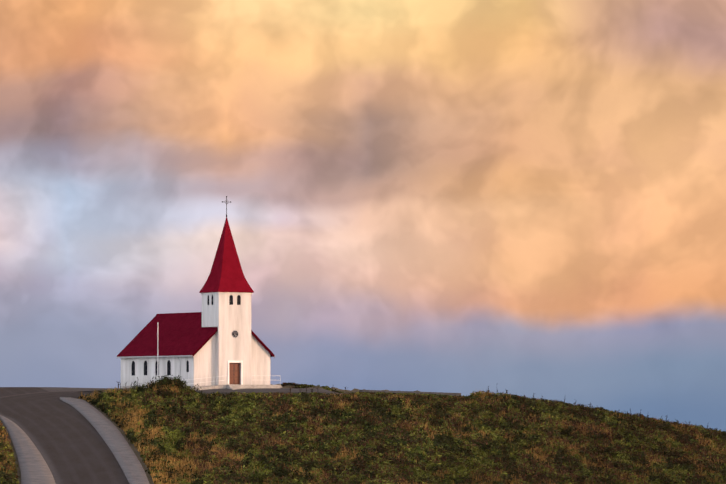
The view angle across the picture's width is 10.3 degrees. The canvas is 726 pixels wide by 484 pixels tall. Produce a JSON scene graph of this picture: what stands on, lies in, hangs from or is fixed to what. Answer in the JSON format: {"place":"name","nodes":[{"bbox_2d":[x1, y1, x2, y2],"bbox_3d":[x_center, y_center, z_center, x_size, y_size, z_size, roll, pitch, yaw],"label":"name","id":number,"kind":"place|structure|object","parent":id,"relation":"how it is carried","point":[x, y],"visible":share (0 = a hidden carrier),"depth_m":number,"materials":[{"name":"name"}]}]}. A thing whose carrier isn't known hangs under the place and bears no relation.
{"place":"outdoors","nodes":[
{"label":"outdoors","id":0,"kind":"place"},
{"bbox_2d":[0,415,55,483],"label":"pavement","id":1,"kind":"structure","parent":0,"point":[34,467],"depth_m":346.42,"materials":[{"name":"concrete"}]},
{"bbox_2d":[0,387,128,483],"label":"road","id":2,"kind":"structure","parent":0,"point":[70,444],"depth_m":364.05,"materials":[{"name":"grey asphalt"}]},
{"bbox_2d":[0,388,340,401],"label":"ground","id":3,"kind":"structure","parent":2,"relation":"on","point":[49,396],"depth_m":406.24,"materials":[{"name":"grey asphalt"}]},
{"bbox_2d":[60,397,149,483],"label":"pavement","id":4,"kind":"structure","parent":0,"point":[112,436],"depth_m":362.34,"materials":[{"name":"concrete"}]},
{"bbox_2d":[0,384,504,483],"bbox_3d":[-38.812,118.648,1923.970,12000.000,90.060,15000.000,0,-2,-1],"label":"terrain","id":5,"kind":"structure","parent":0,"point":[144,466],"depth_m":362.95,"materials":[{"name":"soil"}]},
{"bbox_2d":[38,387,345,395],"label":"parking lot","id":6,"kind":"structure","parent":5,"relation":"on","point":[51,389],"depth_m":422.58,"materials":[{"name":"grey asphalt"}]},
{"bbox_2d":[157,323,158,381],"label":"flagpole","id":7,"kind":"object","parent":6,"relation":"on","point":[157,351],"visible":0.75,"depth_m":427.58,"materials":[{"name":"metal"}]},
{"bbox_2d":[116,196,281,389],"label":"church","id":8,"kind":"structure","parent":5,"relation":"on","point":[216,343],"depth_m":427.69,"materials":[{"name":"white paint"}]},
{"bbox_2d":[0,374,725,483],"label":"hillside vegetation","id":9,"kind":"structure","parent":5,"relation":"on","point":[312,437],"depth_m":369.84,"materials":[{"name":"green plant"}]},
{"bbox_2d":[359,390,460,395],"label":"parking kerb","id":10,"kind":"object","parent":5,"relation":"on","point":[451,394],"visible":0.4,"depth_m":416.49,"materials":[{"name":"concrete"}]},
{"bbox_2d":[0,0,725,431],"label":"sky","id":11,"kind":"structure","parent":0,"point":[521,198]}
]}

